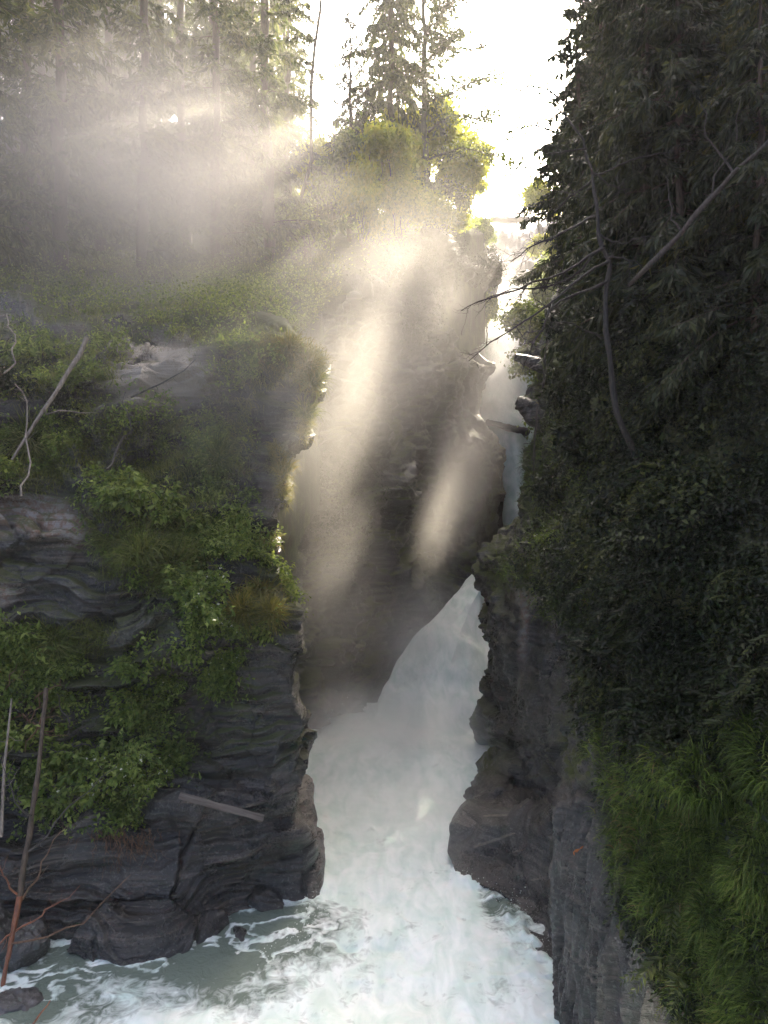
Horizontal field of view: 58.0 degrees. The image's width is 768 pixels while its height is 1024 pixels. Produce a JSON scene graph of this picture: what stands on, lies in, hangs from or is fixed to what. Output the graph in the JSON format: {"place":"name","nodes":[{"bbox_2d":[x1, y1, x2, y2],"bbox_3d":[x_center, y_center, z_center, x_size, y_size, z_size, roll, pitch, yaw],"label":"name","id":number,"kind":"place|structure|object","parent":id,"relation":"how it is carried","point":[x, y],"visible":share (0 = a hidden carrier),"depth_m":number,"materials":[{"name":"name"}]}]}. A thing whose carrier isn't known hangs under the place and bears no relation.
{"place":"outdoors","nodes":[
{"label":"outdoors","id":0,"kind":"place"},
{"bbox_2d":[0,284,330,965],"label":"cliff","id":1,"kind":"structure","parent":0,"point":[260,748],"depth_m":18.63,"materials":[{"name":"stone"}]},
{"bbox_2d":[0,355,41,401],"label":"leafy shrub","id":2,"kind":"object","parent":1,"relation":"on","point":[8,381],"visible":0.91,"depth_m":21.24,"materials":[{"name":"green plant"}]},
{"bbox_2d":[0,600,43,662],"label":"leafy shrub","id":3,"kind":"object","parent":1,"relation":"on","point":[22,629],"visible":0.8,"depth_m":17.95,"materials":[{"name":"green plant"}]},
{"bbox_2d":[0,605,56,670],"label":"leafy shrub","id":4,"kind":"object","parent":1,"relation":"on","point":[34,652],"visible":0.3,"depth_m":17.98,"materials":[{"name":"green plant"}]},
{"bbox_2d":[0,401,64,470],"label":"grass tuft","id":5,"kind":"object","parent":1,"relation":"on","point":[20,437],"visible":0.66,"depth_m":21.17,"materials":[{"name":"plant"}]},
{"bbox_2d":[0,329,72,369],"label":"leafy shrub","id":6,"kind":"object","parent":1,"relation":"on","point":[21,352],"visible":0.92,"depth_m":22.91,"materials":[{"name":"green plant"}]},
{"bbox_2d":[0,708,74,756],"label":"leafy shrub","id":7,"kind":"object","parent":1,"relation":"on","point":[15,735],"visible":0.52,"depth_m":17.49,"materials":[{"name":"green plant"}]},
{"bbox_2d":[17,603,89,672],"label":"grass tuft","id":8,"kind":"object","parent":1,"relation":"on","point":[59,650],"visible":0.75,"depth_m":18.31,"materials":[{"name":"plant"}]},
{"bbox_2d":[11,337,98,459],"bbox_3d":[-9.240,-3.426,20.471,2.505,3.942,1.998,0,0,0],"label":"leaning log","id":9,"kind":"object","parent":1,"relation":"on","point":[76,359],"visible":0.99,"depth_m":20.47,"materials":[{"name":"grey wood"}]},
{"bbox_2d":[20,752,102,824],"bbox_3d":[-8.065,6.938,17.654,2.034,1.224,2.113,13,23,-26],"label":"leafy shrub","id":10,"kind":"object","parent":1,"relation":"on","point":[55,807],"visible":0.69,"depth_m":17.11,"materials":[{"name":"green plant"}]},
{"bbox_2d":[44,385,90,417],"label":"leafy shrub","id":11,"kind":"object","parent":1,"relation":"on","point":[62,400],"visible":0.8,"depth_m":21.14,"materials":[{"name":"green plant"}]},
{"bbox_2d":[40,650,98,688],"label":"leafy shrub","id":12,"kind":"object","parent":1,"relation":"on","point":[59,672],"visible":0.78,"depth_m":18.24,"materials":[{"name":"green plant"}]},
{"bbox_2d":[50,354,103,393],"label":"leafy shrub","id":13,"kind":"object","parent":1,"relation":"on","point":[70,382],"visible":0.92,"depth_m":21.31,"materials":[{"name":"green plant"}]},
{"bbox_2d":[44,719,127,783],"bbox_3d":[-7.837,6.238,18.174,2.191,1.318,2.276,2,27,14],"label":"leafy shrub","id":14,"kind":"object","parent":1,"relation":"on","point":[69,753],"visible":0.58,"depth_m":17.71,"materials":[{"name":"green plant"}]},
{"bbox_2d":[70,508,141,565],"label":"grass tuft","id":15,"kind":"object","parent":1,"relation":"on","point":[95,542],"visible":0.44,"depth_m":19.19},
{"bbox_2d":[56,710,166,808],"bbox_3d":[-6.582,6.345,17.299,1.995,1.416,2.945,19,34,29],"label":"leafy shrub","id":16,"kind":"object","parent":1,"relation":"on","point":[128,763],"visible":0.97,"depth_m":17.14,"materials":[{"name":"green plant"}]},
{"bbox_2d":[77,463,148,512],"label":"leafy shrub","id":17,"kind":"object","parent":1,"relation":"on","point":[118,491],"visible":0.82,"depth_m":19.16,"materials":[{"name":"green plant"}]},
{"bbox_2d":[59,826,180,877],"bbox_3d":[-6.542,8.440,16.986,3.172,1.491,0.966,0,0,0],"label":"root mat","id":18,"kind":"object","parent":1,"relation":"hanging from","point":[131,841],"visible":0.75,"depth_m":16.89,"materials":[{"name":"plant"}]},
{"bbox_2d":[104,645,161,684],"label":"leafy shrub","id":19,"kind":"object","parent":1,"relation":"on","point":[126,668],"visible":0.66,"depth_m":17.97,"materials":[{"name":"green plant"}]},
{"bbox_2d":[101,686,166,732],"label":"leafy shrub","id":20,"kind":"object","parent":1,"relation":"on","point":[132,711],"visible":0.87,"depth_m":18.45,"materials":[{"name":"green plant"}]},
{"bbox_2d":[91,507,193,581],"bbox_3d":[-6.721,0.885,18.835,3.110,2.115,3.218,-21,10,2],"label":"grass tuft","id":21,"kind":"object","parent":1,"relation":"on","point":[144,550],"visible":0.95,"depth_m":18.52,"materials":[{"name":"plant"}]},
{"bbox_2d":[115,751,175,810],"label":"leafy shrub","id":22,"kind":"object","parent":1,"relation":"on","point":[144,786],"visible":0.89,"depth_m":17.18,"materials":[{"name":"green plant"}]},
{"bbox_2d":[106,472,192,525],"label":"leafy shrub","id":23,"kind":"object","parent":1,"relation":"on","point":[171,496],"visible":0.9,"depth_m":19.33,"materials":[{"name":"green plant"}]},
{"bbox_2d":[0,304,313,842],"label":"undergrowth","id":24,"kind":"object","parent":1,"relation":"on","point":[38,680],"visible":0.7,"depth_m":19.03,"materials":[{"name":"green plant"}]},
{"bbox_2d":[147,673,190,707],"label":"leafy shrub","id":25,"kind":"object","parent":1,"relation":"on","point":[168,683],"visible":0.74,"depth_m":18.89,"materials":[{"name":"green plant"}]},
{"bbox_2d":[131,528,210,593],"bbox_3d":[-5.680,1.545,18.920,2.574,2.467,1.574,0,0,-25],"label":"grass tuft","id":26,"kind":"object","parent":1,"relation":"on","point":[171,557],"visible":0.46,"depth_m":18.91,"materials":[{"name":"plant"}]},
{"bbox_2d":[0,242,347,663],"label":"grass","id":27,"kind":"structure","parent":1,"relation":"on","point":[157,466],"depth_m":21.76,"materials":[{"name":"plant"}]},
{"bbox_2d":[160,557,223,603],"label":"leafy shrub","id":28,"kind":"object","parent":1,"relation":"on","point":[184,581],"visible":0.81,"depth_m":18.16,"materials":[{"name":"green plant"}]},
{"bbox_2d":[163,561,235,627],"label":"leafy shrub","id":29,"kind":"object","parent":1,"relation":"on","point":[201,596],"visible":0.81,"depth_m":17.87,"materials":[{"name":"green plant"}]},
{"bbox_2d":[184,426,251,485],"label":"grass tuft","id":30,"kind":"object","parent":1,"relation":"on","point":[224,449],"visible":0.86,"depth_m":21.02,"materials":[{"name":"plant"}]},
{"bbox_2d":[178,792,263,821],"bbox_3d":[-3.987,7.244,17.023,2.137,0.175,0.087,19,-37,-6],"label":"wooden plank","id":31,"kind":"object","parent":1,"relation":"on","point":[220,806],"visible":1,"depth_m":17.00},
{"bbox_2d":[198,533,245,561],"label":"leafy shrub","id":32,"kind":"object","parent":1,"relation":"on","point":[233,551],"visible":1,"depth_m":18.84,"materials":[{"name":"green plant"}]},
{"bbox_2d":[216,575,266,642],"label":"grass tuft","id":33,"kind":"object","parent":1,"relation":"on","point":[238,608],"visible":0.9,"depth_m":18.09,"materials":[{"name":"plant"}]},
{"bbox_2d":[232,564,297,601],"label":"grass tuft","id":34,"kind":"object","parent":1,"relation":"on","point":[256,588],"visible":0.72,"depth_m":19.23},
{"bbox_2d":[239,588,296,640],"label":"grass tuft","id":35,"kind":"object","parent":1,"relation":"on","point":[272,606],"visible":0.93,"depth_m":18.14,"materials":[{"name":"plant"}]},
{"bbox_2d":[218,330,334,553],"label":"grass","id":36,"kind":"structure","parent":1,"relation":"on","point":[302,430],"depth_m":21.76,"materials":[{"name":"plant"}]},
{"bbox_2d":[265,327,315,367],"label":"grass tuft","id":37,"kind":"object","parent":1,"relation":"on","point":[289,336],"visible":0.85,"depth_m":21.87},
{"bbox_2d":[279,389,330,427],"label":"grass tuft","id":38,"kind":"object","parent":1,"relation":"on","point":[308,412],"visible":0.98,"depth_m":21.68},
{"bbox_2d":[285,344,335,382],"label":"grass tuft","id":39,"kind":"object","parent":1,"relation":"on","point":[311,360],"visible":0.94,"depth_m":21.91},
{"bbox_2d":[285,357,338,398],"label":"grass tuft","id":40,"kind":"object","parent":1,"relation":"on","point":[318,382],"visible":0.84,"depth_m":21.89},
{"bbox_2d":[0,185,484,585],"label":"hillside","id":41,"kind":"structure","parent":0,"point":[295,522],"depth_m":37.55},
{"bbox_2d":[0,0,94,237],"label":"spruce tree","id":42,"kind":"object","parent":41,"relation":"on","point":[41,70],"visible":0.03,"depth_m":46.03,"materials":[{"name":"green plant"}]},
{"bbox_2d":[0,0,97,270],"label":"spruce tree","id":43,"kind":"object","parent":41,"relation":"on","point":[8,44],"visible":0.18,"depth_m":35.68,"materials":[{"name":"green plant"}]},
{"bbox_2d":[0,0,105,281],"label":"spruce tree","id":44,"kind":"object","parent":41,"relation":"on","point":[25,254],"visible":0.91,"depth_m":30.98,"materials":[{"name":"green plant"}]},
{"bbox_2d":[0,0,146,282],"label":"spruce tree","id":45,"kind":"object","parent":41,"relation":"on","point":[57,106],"visible":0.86,"depth_m":32.69,"materials":[{"name":"green plant"}]},
{"bbox_2d":[12,0,174,250],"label":"spruce tree","id":46,"kind":"object","parent":41,"relation":"on","point":[116,184],"visible":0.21,"depth_m":40.76,"materials":[{"name":"green plant"}]},
{"bbox_2d":[51,0,179,238],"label":"spruce tree","id":47,"kind":"object","parent":41,"relation":"on","point":[126,75],"visible":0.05,"depth_m":48.04,"materials":[{"name":"green plant"}]},
{"bbox_2d":[67,0,228,274],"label":"spruce tree","id":48,"kind":"object","parent":41,"relation":"on","point":[151,71],"visible":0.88,"depth_m":35.44,"materials":[{"name":"green plant"}]},
{"bbox_2d":[128,0,242,245],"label":"spruce tree","id":49,"kind":"object","parent":41,"relation":"on","point":[183,111],"visible":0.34,"depth_m":43.68,"materials":[{"name":"green plant"}]},
{"bbox_2d":[159,0,258,212],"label":"spruce tree","id":50,"kind":"object","parent":41,"relation":"on","point":[201,26],"visible":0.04,"depth_m":55.49,"materials":[{"name":"green plant"}]},
{"bbox_2d":[128,0,298,267],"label":"spruce tree","id":51,"kind":"object","parent":41,"relation":"on","point":[233,238],"visible":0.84,"depth_m":37.79,"materials":[{"name":"green plant"}]},
{"bbox_2d":[186,0,309,239],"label":"spruce tree","id":52,"kind":"object","parent":41,"relation":"on","point":[224,203],"visible":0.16,"depth_m":46.85,"materials":[{"name":"green plant"}]},
{"bbox_2d":[172,0,353,262],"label":"spruce tree","id":53,"kind":"object","parent":41,"relation":"on","point":[271,137],"visible":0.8,"depth_m":39.62,"materials":[{"name":"green plant"}]},
{"bbox_2d":[0,196,557,440],"bbox_3d":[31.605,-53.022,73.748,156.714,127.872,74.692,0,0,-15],"label":"undergrowth","id":54,"kind":"object","parent":41,"relation":"on","point":[197,293],"visible":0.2,"depth_m":30.24,"materials":[{"name":"green plant"}]},
{"bbox_2d":[227,0,338,231],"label":"spruce tree","id":55,"kind":"object","parent":41,"relation":"on","point":[288,114],"visible":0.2,"depth_m":48.07,"materials":[{"name":"green plant"}]},
{"bbox_2d":[274,197,336,261],"bbox_3d":[-4.580,-16.262,40.519,3.925,4.345,3.545,0,0,-18],"label":"broadleaf tree","id":56,"kind":"object","parent":41,"relation":"on","point":[303,237],"visible":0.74,"depth_m":39.98,"materials":[{"name":"green plant"}]},
{"bbox_2d":[295,0,328,258],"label":"bare tree","id":57,"kind":"object","parent":41,"relation":"on","point":[311,109],"visible":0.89,"depth_m":41.74,"materials":[{"name":"brown wood"}]},
{"bbox_2d":[289,129,334,215],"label":"broadleaf tree","id":58,"kind":"object","parent":41,"relation":"on","point":[319,142],"visible":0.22,"depth_m":46.61,"materials":[{"name":"green plant"}]},
{"bbox_2d":[303,116,367,249],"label":"broadleaf tree","id":59,"kind":"object","parent":41,"relation":"on","point":[347,142],"visible":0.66,"depth_m":42.44,"materials":[{"name":"green plant"}]},
{"bbox_2d":[306,11,381,241],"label":"spruce tree","id":60,"kind":"object","parent":41,"relation":"on","point":[349,84],"visible":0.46,"depth_m":44.80,"materials":[{"name":"green plant"}]},
{"bbox_2d":[332,145,390,255],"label":"broadleaf tree","id":61,"kind":"object","parent":41,"relation":"on","point":[360,190],"visible":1,"depth_m":41.81,"materials":[{"name":"green plant"}]},
{"bbox_2d":[334,116,428,186],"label":"broadleaf tree","id":62,"kind":"object","parent":41,"relation":"on","point":[391,148],"visible":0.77,"depth_m":44.41,"materials":[{"name":"green plant"}]},
{"bbox_2d":[329,0,449,137],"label":"spruce tree","id":63,"kind":"object","parent":41,"relation":"on","point":[385,20],"visible":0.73,"depth_m":50.42,"materials":[{"name":"green plant"}]},
{"bbox_2d":[375,165,439,251],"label":"broadleaf tree","id":64,"kind":"object","parent":41,"relation":"on","point":[402,207],"visible":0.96,"depth_m":44.33,"materials":[{"name":"green plant"}]},
{"bbox_2d":[353,0,525,226],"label":"spruce tree","id":65,"kind":"object","parent":41,"relation":"on","point":[441,47],"visible":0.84,"depth_m":49.50,"materials":[{"name":"green plant"}]},
{"bbox_2d":[410,188,480,236],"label":"broadleaf tree","id":66,"kind":"object","parent":41,"relation":"on","point":[445,212],"visible":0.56,"depth_m":47.85,"materials":[{"name":"green plant"}]},
{"bbox_2d":[0,702,558,1023],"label":"river","id":67,"kind":"structure","parent":0,"point":[411,927],"depth_m":16.02,"materials":[{"name":"white liquid"}]},
{"bbox_2d":[0,987,43,1015],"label":"boulder","id":68,"kind":"object","parent":67,"relation":"in","point":[17,999],"visible":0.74,"depth_m":14.10,"materials":[{"name":"stone"}]},
{"bbox_2d":[0,688,130,986],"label":"dead sapling","id":69,"kind":"object","parent":68,"relation":"on","point":[20,894],"visible":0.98,"depth_m":15.26,"materials":[{"name":"brown wood"}]},
{"bbox_2d":[0,914,50,971],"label":"boulder","id":70,"kind":"object","parent":67,"relation":"in","point":[26,954],"visible":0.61,"depth_m":15.34,"materials":[{"name":"stone"}]},
{"bbox_2d":[2,0,584,225],"label":"sky","id":71,"kind":"structure","parent":0,"point":[516,32],"materials":[{"name":"white"}]},
{"bbox_2d":[254,224,506,728],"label":"cliff","id":72,"kind":"structure","parent":0,"point":[415,417],"depth_m":38.72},
{"bbox_2d":[310,215,507,583],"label":"undergrowth","id":73,"kind":"object","parent":72,"relation":"on","point":[430,258],"visible":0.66,"depth_m":41.59,"materials":[{"name":"green plant"}]},
{"bbox_2d":[418,87,483,174],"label":"broadleaf tree","id":74,"kind":"object","parent":72,"relation":"on","point":[452,134],"visible":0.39,"depth_m":52.58,"materials":[{"name":"green plant"}]},
{"bbox_2d":[435,146,480,209],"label":"broadleaf tree","id":75,"kind":"object","parent":72,"relation":"on","point":[467,180],"visible":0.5,"depth_m":51.31,"materials":[{"name":"green plant"}]},
{"bbox_2d":[429,136,491,208],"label":"broadleaf tree","id":76,"kind":"object","parent":72,"relation":"on","point":[480,169],"visible":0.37,"depth_m":51.64,"materials":[{"name":"green plant"}]},
{"bbox_2d":[375,574,489,736],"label":"waterfall","id":77,"kind":"structure","parent":0,"point":[438,673],"depth_m":34.20,"materials":[{"name":"white liquid"}]},
{"bbox_2d":[479,283,533,526],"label":"falls","id":78,"kind":"structure","parent":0,"point":[502,392],"depth_m":64.33,"materials":[{"name":"white liquid"}]},
{"bbox_2d":[477,212,561,528],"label":"river bed","id":79,"kind":"object","parent":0,"point":[512,238],"visible":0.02,"depth_m":106.15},
{"bbox_2d":[447,0,767,1023],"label":"cliff","id":80,"kind":"structure","parent":0,"point":[521,826],"depth_m":18.05,"materials":[{"name":"stone"}]},
{"bbox_2d":[489,296,545,383],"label":"broadleaf tree","id":81,"kind":"object","parent":80,"relation":"on","point":[517,315],"visible":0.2,"depth_m":46.60,"materials":[{"name":"green plant"}]},
{"bbox_2d":[515,396,544,432],"bbox_3d":[6.995,-4.452,31.673,1.525,1.880,2.288,0,0,-44],"label":"rock slab","id":82,"kind":"object","parent":80,"relation":"attached to","point":[525,407],"visible":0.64,"depth_m":31.23,"materials":[{"name":"stone"}]},
{"bbox_2d":[483,331,595,630],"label":"grass","id":83,"kind":"structure","parent":80,"relation":"on","point":[523,540],"depth_m":24.03,"materials":[{"name":"plant"}]},
{"bbox_2d":[521,458,569,512],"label":"leafy shrub","id":84,"kind":"object","parent":80,"relation":"on","point":[546,488],"visible":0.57,"depth_m":23.16,"materials":[{"name":"green plant"}]},
{"bbox_2d":[534,370,570,416],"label":"leafy shrub","id":85,"kind":"object","parent":80,"relation":"on","point":[558,395],"visible":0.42,"depth_m":24.97,"materials":[{"name":"green plant"}]},
{"bbox_2d":[509,0,608,293],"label":"spruce tree","id":86,"kind":"object","parent":80,"relation":"on","point":[584,74],"visible":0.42,"depth_m":31.08,"materials":[{"name":"green plant"}]},
{"bbox_2d":[485,103,570,156],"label":"leafy branch","id":87,"kind":"object","parent":86,"relation":"attached to","point":[531,125],"visible":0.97,"depth_m":30.14,"materials":[{"name":"green plant"}]},
{"bbox_2d":[489,148,571,200],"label":"leafy branch","id":88,"kind":"object","parent":86,"relation":"attached to","point":[545,172],"visible":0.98,"depth_m":29.20,"materials":[{"name":"green plant"}]},
{"bbox_2d":[495,64,575,120],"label":"leafy branch","id":89,"kind":"object","parent":86,"relation":"attached to","point":[547,88],"visible":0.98,"depth_m":31.22,"materials":[{"name":"green plant"}]},
{"bbox_2d":[453,108,687,475],"bbox_3d":[3.627,-4.603,13.668,4.603,7.770,3.273,0,0,0],"label":"dead tree","id":90,"kind":"object","parent":80,"relation":"on","point":[618,417],"visible":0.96,"depth_m":13.60,"materials":[{"name":"wood"}]},
{"bbox_2d":[548,407,609,471],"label":"leafy shrub","id":91,"kind":"object","parent":80,"relation":"on","point":[573,436],"visible":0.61,"depth_m":18.32,"materials":[{"name":"green plant"}]},
{"bbox_2d":[567,628,640,681],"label":"leafy shrub","id":92,"kind":"object","parent":80,"relation":"on","point":[604,662],"visible":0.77,"depth_m":12.62,"materials":[{"name":"green plant"}]},
{"bbox_2d":[579,459,652,547],"bbox_3d":[5.048,-0.226,14.480,2.213,1.545,1.815,-19,19,36],"label":"leafy shrub","id":93,"kind":"object","parent":80,"relation":"on","point":[601,528],"visible":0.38,"depth_m":14.70,"materials":[{"name":"green plant"}]},
{"bbox_2d":[536,0,701,249],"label":"spruce tree","id":94,"kind":"object","parent":80,"relation":"on","point":[604,9],"visible":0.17,"depth_m":19.44,"materials":[{"name":"green plant"}]},
{"bbox_2d":[583,0,660,154],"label":"spruce tree","id":95,"kind":"object","parent":80,"relation":"on","point":[608,29],"visible":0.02,"depth_m":20.28,"materials":[{"name":"green plant"}]},
{"bbox_2d":[537,0,707,368],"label":"spruce tree","id":96,"kind":"object","parent":80,"relation":"on","point":[629,81],"visible":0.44,"depth_m":15.30,"materials":[{"name":"green plant"}]},
{"bbox_2d":[497,6,767,1023],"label":"undergrowth","id":97,"kind":"object","parent":80,"relation":"on","point":[675,654],"visible":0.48,"depth_m":11.72,"materials":[{"name":"green plant"}]},
{"bbox_2d":[573,703,767,1023],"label":"grass","id":98,"kind":"structure","parent":80,"relation":"on","point":[708,935],"depth_m":9.83,"materials":[{"name":"plant"}]},
{"bbox_2d":[589,0,762,354],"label":"spruce tree","id":99,"kind":"object","parent":80,"relation":"on","point":[678,274],"visible":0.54,"depth_m":14.29,"materials":[{"name":"green plant"}]},
{"bbox_2d":[608,0,763,187],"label":"spruce tree","id":100,"kind":"object","parent":80,"relation":"on","point":[709,123],"visible":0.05,"depth_m":17.23,"materials":[{"name":"green plant"}]},
{"bbox_2d":[645,310,726,396],"bbox_3d":[5.993,-3.037,13.265,2.055,1.434,1.686,-26,-1,-5],"label":"leafy shrub","id":101,"kind":"object","parent":80,"relation":"on","point":[668,358],"visible":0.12,"depth_m":13.07,"materials":[{"name":"green plant"}]},
{"bbox_2d":[645,517,740,630],"bbox_3d":[5.088,0.850,11.189,1.556,1.324,1.897,-24,31,-17],"label":"leafy shrub","id":102,"kind":"object","parent":80,"relation":"on","point":[706,602],"visible":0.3,"depth_m":10.82,"materials":[{"name":"green plant"}]},
{"bbox_2d":[622,96,767,292],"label":"fallen tree","id":103,"kind":"object","parent":80,"relation":"on","point":[670,244],"visible":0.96,"depth_m":12.12,"materials":[{"name":"grey wood"}]},
{"bbox_2d":[630,0,767,432],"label":"spruce tree","id":104,"kind":"object","parent":80,"relation":"on","point":[749,179],"visible":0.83,"depth_m":12.34,"materials":[{"name":"green plant"}]},
{"bbox_2d":[630,0,767,278],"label":"spruce tree","id":105,"kind":"object","parent":80,"relation":"on","point":[726,45],"visible":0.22,"depth_m":13.72,"materials":[{"name":"green plant"}]},
{"bbox_2d":[696,598,766,697],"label":"leafy shrub","id":106,"kind":"object","parent":80,"relation":"on","point":[740,641],"visible":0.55,"depth_m":9.98,"materials":[{"name":"green plant"}]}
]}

